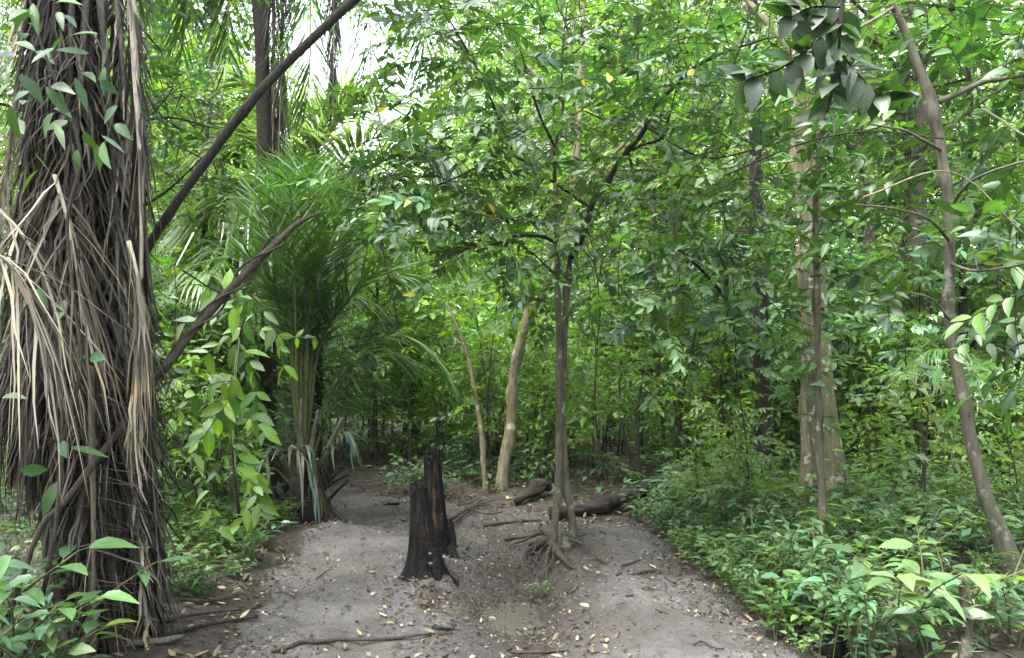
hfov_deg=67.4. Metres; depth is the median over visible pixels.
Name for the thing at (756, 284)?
hanging vine
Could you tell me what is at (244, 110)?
dead pole
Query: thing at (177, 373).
sapling
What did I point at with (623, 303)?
sapling
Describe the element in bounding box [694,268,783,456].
sapling
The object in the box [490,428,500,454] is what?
forest herb
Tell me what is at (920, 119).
forest tree
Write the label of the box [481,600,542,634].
puddle
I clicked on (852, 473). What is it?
forest herb
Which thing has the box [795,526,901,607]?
forest herb
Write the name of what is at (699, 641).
stick
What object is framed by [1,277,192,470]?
sapling
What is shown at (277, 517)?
forest herb
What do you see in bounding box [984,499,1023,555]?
forest herb
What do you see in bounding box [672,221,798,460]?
sapling
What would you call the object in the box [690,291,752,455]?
sapling
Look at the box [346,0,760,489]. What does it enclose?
crooked tree
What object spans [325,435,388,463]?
forest herb
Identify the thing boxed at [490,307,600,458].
sapling
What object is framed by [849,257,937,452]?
sapling
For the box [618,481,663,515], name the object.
forest herb
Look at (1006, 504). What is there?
forest herb
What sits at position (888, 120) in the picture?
forest tree
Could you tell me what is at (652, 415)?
sapling
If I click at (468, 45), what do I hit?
forest tree
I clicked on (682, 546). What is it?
forest herb
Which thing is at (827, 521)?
forest herb
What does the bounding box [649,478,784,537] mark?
forest herb
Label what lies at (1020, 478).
forest herb
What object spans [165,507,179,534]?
forest herb
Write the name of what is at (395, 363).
feather palm
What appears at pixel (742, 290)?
sapling
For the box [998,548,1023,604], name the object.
forest herb
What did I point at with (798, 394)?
sapling
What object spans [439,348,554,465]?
sapling
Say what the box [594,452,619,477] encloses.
forest herb
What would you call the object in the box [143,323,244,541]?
sapling
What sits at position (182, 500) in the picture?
forest herb
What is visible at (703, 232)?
sapling
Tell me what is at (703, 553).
forest herb
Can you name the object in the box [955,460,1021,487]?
forest herb
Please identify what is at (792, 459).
forest herb
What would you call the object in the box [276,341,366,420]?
sapling
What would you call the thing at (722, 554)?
forest herb
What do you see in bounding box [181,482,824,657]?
leaf debris
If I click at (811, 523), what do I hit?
forest herb
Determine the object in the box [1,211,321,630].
dead branch
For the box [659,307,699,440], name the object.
sapling
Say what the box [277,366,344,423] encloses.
sapling
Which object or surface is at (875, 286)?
sapling
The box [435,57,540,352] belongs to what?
forest tree
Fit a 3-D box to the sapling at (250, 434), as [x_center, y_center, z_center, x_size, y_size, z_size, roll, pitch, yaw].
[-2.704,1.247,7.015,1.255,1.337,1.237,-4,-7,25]
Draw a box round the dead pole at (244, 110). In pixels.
[146,0,360,257]
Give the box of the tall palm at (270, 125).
[114,0,472,490]
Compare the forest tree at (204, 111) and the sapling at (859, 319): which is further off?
the forest tree at (204, 111)
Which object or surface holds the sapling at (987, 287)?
on the ground
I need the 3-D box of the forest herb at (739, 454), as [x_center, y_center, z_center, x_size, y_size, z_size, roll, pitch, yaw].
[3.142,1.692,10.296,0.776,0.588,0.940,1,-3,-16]
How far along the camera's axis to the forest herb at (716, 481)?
7.59 m
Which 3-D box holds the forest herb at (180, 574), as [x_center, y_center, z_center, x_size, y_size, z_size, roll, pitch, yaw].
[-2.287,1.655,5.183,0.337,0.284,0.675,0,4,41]
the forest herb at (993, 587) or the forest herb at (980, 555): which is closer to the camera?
the forest herb at (993, 587)
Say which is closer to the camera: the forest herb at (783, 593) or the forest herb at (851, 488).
the forest herb at (783, 593)
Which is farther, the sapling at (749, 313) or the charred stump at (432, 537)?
the sapling at (749, 313)
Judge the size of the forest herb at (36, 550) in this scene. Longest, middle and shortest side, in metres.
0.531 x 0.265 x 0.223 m
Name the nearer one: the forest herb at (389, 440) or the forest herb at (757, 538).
the forest herb at (757, 538)
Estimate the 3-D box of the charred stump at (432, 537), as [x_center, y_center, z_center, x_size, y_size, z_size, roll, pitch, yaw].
[-0.636,1.442,6.202,0.506,0.993,1.426,0,-3,0]
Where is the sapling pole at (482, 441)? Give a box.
[414,292,495,490]
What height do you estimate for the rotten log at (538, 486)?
0.260 m
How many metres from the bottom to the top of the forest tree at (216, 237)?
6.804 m
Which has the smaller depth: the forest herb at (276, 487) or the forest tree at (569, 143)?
the forest herb at (276, 487)
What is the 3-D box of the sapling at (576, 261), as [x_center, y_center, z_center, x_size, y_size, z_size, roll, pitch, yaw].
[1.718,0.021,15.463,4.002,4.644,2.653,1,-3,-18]
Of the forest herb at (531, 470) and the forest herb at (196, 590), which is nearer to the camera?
the forest herb at (196, 590)
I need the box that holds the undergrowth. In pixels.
[0,400,1023,657]
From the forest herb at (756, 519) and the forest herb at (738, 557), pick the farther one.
the forest herb at (756, 519)
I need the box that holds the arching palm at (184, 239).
[149,52,495,461]
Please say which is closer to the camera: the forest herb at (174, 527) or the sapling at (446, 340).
the forest herb at (174, 527)
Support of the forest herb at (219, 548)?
on the ground
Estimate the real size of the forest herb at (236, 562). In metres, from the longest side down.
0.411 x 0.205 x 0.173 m
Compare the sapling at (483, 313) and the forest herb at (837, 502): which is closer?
the forest herb at (837, 502)
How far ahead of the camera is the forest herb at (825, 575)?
4.76 m
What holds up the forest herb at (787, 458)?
on the ground
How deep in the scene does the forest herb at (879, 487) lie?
7.09 m
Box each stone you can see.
[381,499,399,504]
[431,617,454,630]
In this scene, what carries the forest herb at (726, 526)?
on the ground
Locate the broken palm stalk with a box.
[949,567,984,657]
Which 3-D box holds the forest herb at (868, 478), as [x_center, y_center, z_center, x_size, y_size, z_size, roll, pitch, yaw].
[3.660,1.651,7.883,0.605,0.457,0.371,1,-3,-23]
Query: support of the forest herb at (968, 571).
on the ground
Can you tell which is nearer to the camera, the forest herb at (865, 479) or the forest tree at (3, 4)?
the forest herb at (865, 479)
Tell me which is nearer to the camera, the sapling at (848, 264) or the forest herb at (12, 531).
the forest herb at (12, 531)
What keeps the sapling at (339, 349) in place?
on the ground
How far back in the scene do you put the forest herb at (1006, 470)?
7.33 m
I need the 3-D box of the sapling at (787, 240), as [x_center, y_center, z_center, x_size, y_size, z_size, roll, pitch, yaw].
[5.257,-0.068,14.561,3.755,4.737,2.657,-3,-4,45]
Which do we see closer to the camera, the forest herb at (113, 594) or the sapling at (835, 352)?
the forest herb at (113, 594)
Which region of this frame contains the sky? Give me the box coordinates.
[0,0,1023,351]
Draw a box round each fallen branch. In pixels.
[179,594,237,601]
[271,632,447,652]
[511,649,569,654]
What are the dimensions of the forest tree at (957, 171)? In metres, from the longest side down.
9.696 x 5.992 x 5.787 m
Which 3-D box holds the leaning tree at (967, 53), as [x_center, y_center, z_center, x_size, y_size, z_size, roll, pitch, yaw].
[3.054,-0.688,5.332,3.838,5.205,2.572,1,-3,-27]
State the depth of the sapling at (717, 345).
11.84 m
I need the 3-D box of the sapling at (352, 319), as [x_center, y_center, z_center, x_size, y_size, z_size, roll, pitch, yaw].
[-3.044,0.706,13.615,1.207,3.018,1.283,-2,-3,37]
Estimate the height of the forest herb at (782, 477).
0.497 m
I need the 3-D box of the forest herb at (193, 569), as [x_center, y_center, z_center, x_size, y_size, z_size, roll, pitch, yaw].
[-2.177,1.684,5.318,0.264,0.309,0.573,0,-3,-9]
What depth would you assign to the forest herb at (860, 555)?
4.71 m
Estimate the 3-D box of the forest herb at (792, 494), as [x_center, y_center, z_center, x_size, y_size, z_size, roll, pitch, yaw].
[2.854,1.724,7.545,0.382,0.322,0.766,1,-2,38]
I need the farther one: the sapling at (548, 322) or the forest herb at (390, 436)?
the sapling at (548, 322)
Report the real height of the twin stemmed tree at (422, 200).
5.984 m
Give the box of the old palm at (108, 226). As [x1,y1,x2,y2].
[0,0,214,657]
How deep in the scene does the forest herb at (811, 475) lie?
6.89 m
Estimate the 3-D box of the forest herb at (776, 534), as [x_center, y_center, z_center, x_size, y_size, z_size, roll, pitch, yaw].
[1.949,1.554,5.518,0.609,0.584,0.667,-6,3,-21]
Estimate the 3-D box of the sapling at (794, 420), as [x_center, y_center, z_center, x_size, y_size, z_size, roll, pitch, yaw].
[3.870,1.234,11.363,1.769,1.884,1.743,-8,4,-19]
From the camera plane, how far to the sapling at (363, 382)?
18.34 m
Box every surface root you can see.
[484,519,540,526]
[504,532,542,540]
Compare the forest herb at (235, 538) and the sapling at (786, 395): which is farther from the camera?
the sapling at (786, 395)
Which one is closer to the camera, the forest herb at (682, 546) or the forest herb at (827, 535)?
the forest herb at (827, 535)
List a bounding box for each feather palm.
[0,225,396,485]
[3,238,291,332]
[326,300,502,440]
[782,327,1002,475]
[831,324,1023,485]
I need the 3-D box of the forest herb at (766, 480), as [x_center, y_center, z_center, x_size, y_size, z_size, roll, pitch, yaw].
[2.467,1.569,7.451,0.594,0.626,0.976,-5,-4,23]
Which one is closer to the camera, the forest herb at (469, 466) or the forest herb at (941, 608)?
the forest herb at (941, 608)
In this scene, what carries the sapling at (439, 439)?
on the ground
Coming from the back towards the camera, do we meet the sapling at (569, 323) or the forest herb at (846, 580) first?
the sapling at (569, 323)
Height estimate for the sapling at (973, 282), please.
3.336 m
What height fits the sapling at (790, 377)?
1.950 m
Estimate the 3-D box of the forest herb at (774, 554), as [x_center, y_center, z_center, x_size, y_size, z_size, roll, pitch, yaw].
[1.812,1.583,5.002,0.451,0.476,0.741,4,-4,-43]
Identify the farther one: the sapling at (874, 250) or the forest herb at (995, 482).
the sapling at (874, 250)
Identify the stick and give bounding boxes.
[447,498,484,518]
[447,508,473,519]
[453,500,494,523]
[457,487,487,505]
[467,507,504,514]
[479,498,495,512]
[621,559,640,565]
[636,569,658,574]
[692,640,723,648]
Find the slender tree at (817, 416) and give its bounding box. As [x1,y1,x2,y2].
[776,4,871,572]
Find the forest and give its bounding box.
[0,0,1023,417]
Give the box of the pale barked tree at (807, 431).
[595,0,1021,534]
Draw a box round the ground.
[0,368,1023,657]
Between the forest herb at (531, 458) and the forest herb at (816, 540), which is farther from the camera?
the forest herb at (531, 458)
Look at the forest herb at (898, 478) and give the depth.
7.81 m
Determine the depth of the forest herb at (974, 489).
7.85 m
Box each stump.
[398,446,459,585]
[821,629,846,657]
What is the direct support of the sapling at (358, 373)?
on the ground
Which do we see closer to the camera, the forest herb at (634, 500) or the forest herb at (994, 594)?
the forest herb at (994, 594)
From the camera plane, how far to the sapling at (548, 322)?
19.51 m
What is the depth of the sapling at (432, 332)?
13.46 m
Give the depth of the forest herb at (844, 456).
8.46 m
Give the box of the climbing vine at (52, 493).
[0,0,130,654]
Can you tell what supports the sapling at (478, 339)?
on the ground
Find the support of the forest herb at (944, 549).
on the ground
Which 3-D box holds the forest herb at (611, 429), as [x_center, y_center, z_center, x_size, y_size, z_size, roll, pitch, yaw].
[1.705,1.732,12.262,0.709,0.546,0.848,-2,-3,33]
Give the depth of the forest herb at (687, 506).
7.52 m
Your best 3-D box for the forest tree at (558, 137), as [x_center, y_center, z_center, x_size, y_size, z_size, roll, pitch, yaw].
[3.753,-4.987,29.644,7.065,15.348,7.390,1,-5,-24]
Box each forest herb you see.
[0,487,18,511]
[0,487,35,532]
[0,490,170,648]
[0,515,38,558]
[0,548,43,603]
[0,556,191,657]
[0,592,136,657]
[0,599,121,657]
[1,470,16,498]
[11,538,41,563]
[12,573,42,611]
[20,520,40,539]
[148,535,187,574]
[157,485,195,527]
[159,476,240,529]
[159,486,196,522]
[159,487,196,517]
[159,543,229,592]
[161,532,179,552]
[162,520,193,554]
[162,521,184,539]
[163,538,201,572]
[165,501,208,541]
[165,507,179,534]
[167,555,242,598]
[169,491,250,548]
[169,508,195,538]
[172,545,215,594]
[173,482,211,508]
[173,509,229,564]
[177,497,215,511]
[178,512,237,534]
[186,516,224,542]
[187,507,215,532]
[196,532,237,555]
[200,510,282,569]
[205,471,222,503]
[205,486,237,526]
[212,496,254,523]
[213,522,245,549]
[215,466,264,502]
[215,496,269,538]
[216,498,246,536]
[218,550,256,580]
[223,528,248,552]
[230,532,266,555]
[237,505,282,534]
[238,516,298,547]
[239,478,292,519]
[273,497,292,523]
[276,493,305,529]
[279,417,295,450]
[280,430,330,456]
[290,436,340,452]
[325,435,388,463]
[345,419,391,452]
[363,426,407,460]
[364,455,423,494]
[366,420,428,464]
[367,431,397,456]
[380,400,432,444]
[388,453,430,480]
[418,462,459,489]
[429,412,471,453]
[430,434,468,478]
[432,427,474,452]
[446,453,498,483]
[485,401,569,446]
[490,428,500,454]
[491,431,533,458]
[493,405,524,465]
[501,424,567,458]
[510,451,551,472]
[514,456,553,479]
[516,444,552,476]
[523,580,556,597]
[534,450,551,469]
[538,431,576,455]
[571,423,602,444]
[571,437,601,465]
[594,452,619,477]
[599,421,634,449]
[601,395,647,455]
[601,425,618,447]
[603,452,656,481]
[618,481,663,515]
[622,466,676,497]
[625,468,694,507]
[627,502,684,534]
[628,427,669,458]
[628,441,697,478]
[630,501,646,523]
[634,441,676,458]
[638,483,688,509]
[638,501,677,520]
[642,489,680,526]
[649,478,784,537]
[649,496,676,529]
[651,505,703,530]
[652,481,674,513]
[655,470,712,490]
[658,466,743,509]
[659,531,694,552]
[662,465,691,478]
[666,489,684,516]
[667,465,691,490]
[667,495,699,517]
[667,513,700,545]
[667,520,703,548]
[668,418,751,466]
[669,468,740,509]
[672,526,707,563]
[674,425,712,451]
[674,497,694,520]
[675,549,715,568]
[679,463,751,502]
[680,508,715,528]
[681,493,712,514]
[683,511,722,530]
[684,479,744,521]
[685,531,717,559]
[688,512,726,548]
[692,488,776,543]
[692,540,751,579]
[693,534,756,563]
[694,514,731,552]
[695,526,754,565]
[696,537,784,596]
[698,505,718,523]
[699,515,745,550]
[705,557,759,586]
[709,521,758,543]
[710,525,746,547]
[710,543,767,577]
[711,454,759,502]
[711,468,787,506]
[711,472,755,522]
[713,533,806,586]
[713,550,765,614]
[714,435,753,473]
[714,557,764,599]
[715,545,746,572]
[718,526,756,564]
[719,489,773,532]
[720,537,789,568]
[723,449,864,529]
[725,490,794,527]
[725,498,847,583]
[727,496,811,537]
[731,526,784,545]
[735,460,793,518]
[736,523,799,581]
[736,582,792,619]
[737,533,848,602]
[743,425,789,458]
[745,586,816,646]
[746,511,784,543]
[748,449,796,507]
[751,578,793,609]
[752,457,799,497]
[753,471,795,500]
[753,491,797,521]
[756,543,830,594]
[760,479,889,543]
[761,564,826,606]
[762,501,815,554]
[762,521,859,574]
[762,559,877,630]
[766,462,907,514]
[766,572,817,630]
[771,406,800,471]
[773,487,797,515]
[773,518,863,594]
[775,423,800,456]
[776,455,799,507]
[777,434,800,471]
[777,578,854,630]
[779,445,800,479]
[780,497,858,567]
[780,619,822,657]
[781,446,799,474]
[786,553,864,622]
[786,569,920,627]
[787,560,830,601]
[791,598,859,637]
[792,474,855,526]
[792,583,872,638]
[793,445,853,478]
[794,511,852,571]
[794,561,847,603]
[795,448,894,493]
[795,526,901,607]
[797,486,882,560]
[798,575,887,657]
[802,615,894,656]
[804,504,985,606]
[804,560,965,656]
[809,552,905,592]
[809,555,870,586]
[811,491,855,539]
[811,501,850,541]
[811,577,858,628]
[813,503,900,547]
[817,515,1023,657]
[826,491,934,568]
[829,485,897,529]
[831,480,937,531]
[841,497,913,561]
[844,438,925,494]
[845,449,877,466]
[845,458,866,479]
[848,468,892,499]
[849,481,920,537]
[850,468,877,488]
[853,526,906,585]
[855,472,903,507]
[856,435,945,487]
[856,476,899,507]
[857,475,918,498]
[858,498,900,541]
[864,439,919,465]
[869,427,963,479]
[870,491,960,582]
[875,458,990,523]
[876,468,930,494]
[880,482,967,527]
[880,578,972,625]
[882,461,956,489]
[883,528,915,558]
[883,538,1023,635]
[884,580,959,630]
[885,474,952,499]
[885,481,941,514]
[888,476,1011,552]
[894,489,980,531]
[894,583,958,608]
[898,487,955,531]
[903,582,1016,650]
[904,460,955,492]
[904,498,1023,557]
[905,485,960,508]
[907,486,987,553]
[908,619,933,650]
[909,546,1014,606]
[915,529,969,570]
[917,479,980,517]
[917,549,1023,649]
[917,566,946,590]
[921,468,969,507]
[921,518,962,546]
[937,451,1022,518]
[937,461,1023,521]
[937,483,1023,540]
[939,469,1007,518]
[941,509,1023,564]
[952,565,981,587]
[954,600,1006,630]
[955,442,1019,481]
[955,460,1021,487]
[958,510,988,541]
[961,478,995,509]
[970,540,1001,573]
[972,583,1006,605]
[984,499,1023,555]
[989,471,1022,513]
[990,476,1023,496]
[991,485,1023,534]
[997,496,1023,533]
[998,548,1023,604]
[1005,437,1023,490]
[1005,517,1023,560]
[1011,523,1023,554]
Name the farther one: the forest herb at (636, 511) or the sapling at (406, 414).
the sapling at (406, 414)
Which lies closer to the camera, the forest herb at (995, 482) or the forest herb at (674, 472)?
the forest herb at (995, 482)
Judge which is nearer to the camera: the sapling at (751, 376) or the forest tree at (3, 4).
the sapling at (751, 376)
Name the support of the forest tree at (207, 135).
on the ground
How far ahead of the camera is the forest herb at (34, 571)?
4.89 m
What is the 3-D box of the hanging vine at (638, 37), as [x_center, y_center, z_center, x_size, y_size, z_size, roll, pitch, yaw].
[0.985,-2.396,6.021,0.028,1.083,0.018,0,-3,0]
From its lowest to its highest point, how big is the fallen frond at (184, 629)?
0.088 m
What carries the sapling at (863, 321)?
on the ground
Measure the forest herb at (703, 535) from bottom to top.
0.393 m
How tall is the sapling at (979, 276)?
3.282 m
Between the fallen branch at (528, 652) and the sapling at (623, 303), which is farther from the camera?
the sapling at (623, 303)
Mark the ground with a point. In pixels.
(646, 614)
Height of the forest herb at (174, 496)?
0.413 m
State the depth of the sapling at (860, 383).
12.05 m
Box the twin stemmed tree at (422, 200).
[262,0,872,584]
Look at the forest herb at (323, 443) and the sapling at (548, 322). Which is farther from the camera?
the sapling at (548, 322)
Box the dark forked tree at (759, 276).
[517,0,919,482]
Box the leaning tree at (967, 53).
[704,0,1023,599]
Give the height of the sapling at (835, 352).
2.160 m
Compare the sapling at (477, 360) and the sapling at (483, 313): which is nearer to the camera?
the sapling at (477, 360)
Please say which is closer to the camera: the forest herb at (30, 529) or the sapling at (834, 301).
the forest herb at (30, 529)
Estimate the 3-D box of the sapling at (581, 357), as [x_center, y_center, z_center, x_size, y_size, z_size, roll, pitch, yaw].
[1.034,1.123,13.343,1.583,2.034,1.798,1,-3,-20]
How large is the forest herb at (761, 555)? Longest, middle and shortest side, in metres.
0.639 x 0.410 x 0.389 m
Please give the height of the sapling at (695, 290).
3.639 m
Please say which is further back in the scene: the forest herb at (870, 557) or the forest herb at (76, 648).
the forest herb at (870, 557)
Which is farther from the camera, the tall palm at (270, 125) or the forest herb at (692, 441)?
the forest herb at (692, 441)
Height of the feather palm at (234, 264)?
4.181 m
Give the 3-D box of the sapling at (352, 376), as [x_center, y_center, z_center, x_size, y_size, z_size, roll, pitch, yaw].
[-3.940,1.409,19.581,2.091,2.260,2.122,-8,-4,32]
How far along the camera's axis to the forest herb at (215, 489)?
8.32 m
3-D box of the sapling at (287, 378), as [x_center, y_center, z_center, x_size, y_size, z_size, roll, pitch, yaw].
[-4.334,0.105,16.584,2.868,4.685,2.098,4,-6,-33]
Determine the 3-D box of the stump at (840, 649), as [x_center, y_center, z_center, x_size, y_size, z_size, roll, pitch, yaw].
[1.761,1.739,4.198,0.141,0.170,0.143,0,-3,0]
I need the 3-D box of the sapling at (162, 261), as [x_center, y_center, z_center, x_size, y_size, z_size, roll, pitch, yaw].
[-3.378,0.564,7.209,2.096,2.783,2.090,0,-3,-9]
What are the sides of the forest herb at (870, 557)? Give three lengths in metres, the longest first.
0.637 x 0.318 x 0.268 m
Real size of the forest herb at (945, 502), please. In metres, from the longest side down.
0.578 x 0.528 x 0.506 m
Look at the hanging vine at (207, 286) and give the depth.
4.91 m
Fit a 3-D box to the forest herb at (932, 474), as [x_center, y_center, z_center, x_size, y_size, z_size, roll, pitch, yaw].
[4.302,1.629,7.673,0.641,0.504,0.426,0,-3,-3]
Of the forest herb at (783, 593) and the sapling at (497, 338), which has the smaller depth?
the forest herb at (783, 593)
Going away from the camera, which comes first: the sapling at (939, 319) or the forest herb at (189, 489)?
the forest herb at (189, 489)
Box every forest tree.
[0,0,246,204]
[0,0,251,150]
[0,0,295,243]
[0,0,330,323]
[0,1,20,218]
[0,1,184,242]
[0,78,23,353]
[95,0,374,451]
[110,0,383,369]
[146,108,238,270]
[147,30,276,202]
[147,96,213,250]
[165,192,278,348]
[328,166,448,452]
[349,167,481,444]
[368,0,564,351]
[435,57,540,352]
[450,0,665,409]
[453,50,565,256]
[459,0,682,395]
[462,0,701,435]
[490,0,767,444]
[504,0,719,409]
[512,0,862,454]
[524,12,659,249]
[542,1,766,387]
[577,0,929,449]
[607,0,870,285]
[630,0,850,402]
[630,1,762,346]
[705,143,864,330]
[708,0,1023,468]
[747,0,969,439]
[764,0,1023,456]
[777,0,1023,471]
[823,68,1023,288]
[825,8,967,205]
[826,149,938,288]
[843,97,1022,331]
[927,75,1023,291]
[928,0,1023,185]
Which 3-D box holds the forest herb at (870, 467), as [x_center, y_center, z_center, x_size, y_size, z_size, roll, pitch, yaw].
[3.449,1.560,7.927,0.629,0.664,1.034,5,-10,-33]
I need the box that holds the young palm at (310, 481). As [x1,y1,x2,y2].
[187,133,463,524]
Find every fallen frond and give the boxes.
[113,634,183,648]
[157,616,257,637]
[159,608,241,623]
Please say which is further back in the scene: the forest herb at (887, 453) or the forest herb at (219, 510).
the forest herb at (887, 453)
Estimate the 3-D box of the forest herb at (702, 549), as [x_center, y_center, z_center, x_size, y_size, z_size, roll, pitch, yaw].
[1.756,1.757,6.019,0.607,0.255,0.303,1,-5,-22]
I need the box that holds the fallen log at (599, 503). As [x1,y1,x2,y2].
[548,478,667,520]
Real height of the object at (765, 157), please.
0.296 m
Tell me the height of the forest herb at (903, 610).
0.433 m
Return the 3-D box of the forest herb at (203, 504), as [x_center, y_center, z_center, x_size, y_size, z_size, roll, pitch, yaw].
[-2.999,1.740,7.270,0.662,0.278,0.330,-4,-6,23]
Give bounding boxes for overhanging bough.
[718,0,920,132]
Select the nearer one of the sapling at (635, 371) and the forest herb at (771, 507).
the forest herb at (771, 507)
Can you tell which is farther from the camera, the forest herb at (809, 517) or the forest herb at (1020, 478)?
the forest herb at (1020, 478)
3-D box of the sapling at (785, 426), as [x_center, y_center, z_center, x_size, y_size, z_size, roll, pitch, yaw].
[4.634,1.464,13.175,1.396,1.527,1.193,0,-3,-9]
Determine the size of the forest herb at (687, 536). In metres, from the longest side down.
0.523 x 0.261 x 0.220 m
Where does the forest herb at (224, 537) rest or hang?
on the ground
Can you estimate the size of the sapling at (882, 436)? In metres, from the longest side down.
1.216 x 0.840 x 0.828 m
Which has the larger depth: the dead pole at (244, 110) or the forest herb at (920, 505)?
the forest herb at (920, 505)
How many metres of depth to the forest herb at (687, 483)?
7.58 m
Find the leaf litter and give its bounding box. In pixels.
[0,439,1023,657]
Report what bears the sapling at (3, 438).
on the ground
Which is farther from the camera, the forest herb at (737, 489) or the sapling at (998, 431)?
the sapling at (998, 431)
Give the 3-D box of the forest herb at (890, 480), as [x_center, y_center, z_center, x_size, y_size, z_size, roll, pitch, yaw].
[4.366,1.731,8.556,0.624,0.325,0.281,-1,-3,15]
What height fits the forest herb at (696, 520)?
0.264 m
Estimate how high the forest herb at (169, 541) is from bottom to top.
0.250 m
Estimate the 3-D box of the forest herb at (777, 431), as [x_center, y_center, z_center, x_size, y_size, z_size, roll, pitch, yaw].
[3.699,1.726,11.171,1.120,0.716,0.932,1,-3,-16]
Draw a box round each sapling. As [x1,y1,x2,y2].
[0,339,37,519]
[1,188,190,427]
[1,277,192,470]
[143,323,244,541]
[147,194,237,446]
[149,247,263,506]
[151,274,316,493]
[151,288,315,501]
[152,336,227,496]
[153,203,341,370]
[154,263,250,454]
[155,378,273,533]
[156,296,262,477]
[156,373,247,489]
[157,393,269,522]
[164,268,317,542]
[169,255,327,390]
[170,263,290,443]
[231,389,282,465]
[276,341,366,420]
[277,275,356,435]
[277,366,290,425]
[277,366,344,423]
[279,355,385,459]
[323,309,348,398]
[323,344,396,423]
[323,346,411,440]
[325,326,363,423]
[327,287,375,444]
[333,329,429,446]
[337,213,468,476]
[337,313,404,464]
[339,375,377,420]
[343,364,428,452]
[348,354,393,416]
[349,320,395,436]
[354,248,457,433]
[358,346,461,456]
[362,296,469,450]
[378,253,470,449]
[388,234,532,423]
[388,361,482,465]
[389,285,498,434]
[391,310,442,442]
[392,330,494,442]
[401,352,470,451]
[413,178,543,478]
[415,368,504,459]
[438,319,505,428]
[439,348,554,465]
[443,331,548,455]
[445,339,532,447]
[451,324,508,433]
[453,255,553,453]
[457,285,517,387]
[466,239,552,427]
[483,365,549,428]
[486,325,592,460]
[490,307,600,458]
[495,344,613,480]
[496,281,555,439]
[497,305,554,368]
[499,356,613,453]
[508,332,607,455]
[516,358,614,468]
[518,272,671,482]
[521,343,579,443]
[522,334,613,442]
[526,216,677,436]
[540,316,591,400]
[543,341,611,445]
[565,305,711,498]
[567,285,638,446]
[568,276,644,474]
[568,363,650,456]
[570,322,627,440]
[573,311,648,449]
[574,253,648,444]
[574,307,687,445]
[579,269,653,465]
[586,332,677,438]
[590,276,668,465]
[590,289,689,449]
[592,272,684,454]
[603,239,675,418]
[608,290,681,453]
[608,363,719,470]
[609,330,748,470]
[628,192,799,447]
[629,229,714,433]
[630,278,745,429]
[633,381,674,446]
[643,234,773,470]
[644,377,735,473]
[645,275,734,456]
[645,319,800,476]
[648,289,779,446]
[650,340,718,423]
[653,342,729,438]
[657,447,741,522]
[658,297,705,427]
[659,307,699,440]
[664,284,737,442]
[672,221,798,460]
[677,234,745,459]
[681,331,801,455]
[682,391,799,473]
[683,293,751,446]
[683,302,787,515]
[683,364,749,448]
[684,300,799,438]
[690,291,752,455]
[690,326,785,447]
[692,422,781,512]
[692,432,801,551]
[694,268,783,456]
[694,318,751,433]
[701,354,797,458]
[704,306,775,468]
[710,248,798,470]
[715,347,844,437]
[717,200,889,363]
[721,279,786,350]
[732,314,837,466]
[738,199,869,487]
[742,324,843,457]
[744,323,835,472]
[751,382,800,444]
[756,309,872,540]
[767,240,871,349]
[767,248,860,340]
[769,297,850,369]
[771,271,868,355]
[771,355,839,447]
[774,244,882,476]
[774,309,867,393]
[775,376,800,452]
[784,356,861,428]
[789,333,912,457]
[790,297,896,397]
[798,326,920,472]
[800,301,891,420]
[825,241,901,468]
[826,224,945,356]
[826,271,916,460]
[828,273,888,442]
[831,297,910,459]
[832,361,1019,530]
[833,321,938,481]
[836,279,956,443]
[837,300,893,443]
[839,395,910,484]
[841,310,954,499]
[841,332,957,470]
[849,228,972,470]
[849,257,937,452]
[856,281,960,465]
[858,282,913,452]
[880,176,1023,467]
[881,300,940,391]
[884,384,1005,489]
[885,279,987,401]
[886,261,982,463]
[887,286,1005,426]
[898,237,1010,461]
[902,201,1023,442]
[910,219,1023,466]
[920,364,994,457]
[928,176,1023,451]
[930,270,968,421]
[935,365,1023,464]
[939,243,1023,353]
[939,389,1023,538]
[952,365,1023,479]
[963,358,1023,491]
[968,247,1022,391]
[982,247,1023,359]
[984,326,1023,456]
[993,389,1023,478]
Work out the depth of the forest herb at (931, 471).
8.62 m
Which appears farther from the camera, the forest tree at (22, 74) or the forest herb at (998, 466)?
the forest tree at (22, 74)
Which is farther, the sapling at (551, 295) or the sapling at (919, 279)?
the sapling at (551, 295)
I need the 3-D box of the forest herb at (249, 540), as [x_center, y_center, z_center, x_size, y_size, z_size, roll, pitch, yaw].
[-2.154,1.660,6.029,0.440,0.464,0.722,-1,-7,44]
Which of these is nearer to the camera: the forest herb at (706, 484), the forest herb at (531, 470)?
the forest herb at (706, 484)
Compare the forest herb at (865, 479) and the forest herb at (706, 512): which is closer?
the forest herb at (706, 512)
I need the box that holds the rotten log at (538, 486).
[513,478,551,504]
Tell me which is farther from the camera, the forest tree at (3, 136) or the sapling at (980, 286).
the forest tree at (3, 136)
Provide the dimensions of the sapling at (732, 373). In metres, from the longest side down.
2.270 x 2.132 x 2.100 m
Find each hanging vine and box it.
[182,270,263,306]
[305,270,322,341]
[585,219,599,343]
[636,0,638,91]
[720,191,840,336]
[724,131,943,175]
[863,170,1023,233]
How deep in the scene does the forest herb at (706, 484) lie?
7.75 m
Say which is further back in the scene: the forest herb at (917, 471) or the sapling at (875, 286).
the sapling at (875, 286)
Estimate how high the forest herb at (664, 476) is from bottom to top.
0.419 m
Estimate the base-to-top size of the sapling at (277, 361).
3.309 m
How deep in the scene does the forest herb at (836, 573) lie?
5.09 m
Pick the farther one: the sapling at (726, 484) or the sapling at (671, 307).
the sapling at (671, 307)
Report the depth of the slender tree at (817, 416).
5.70 m

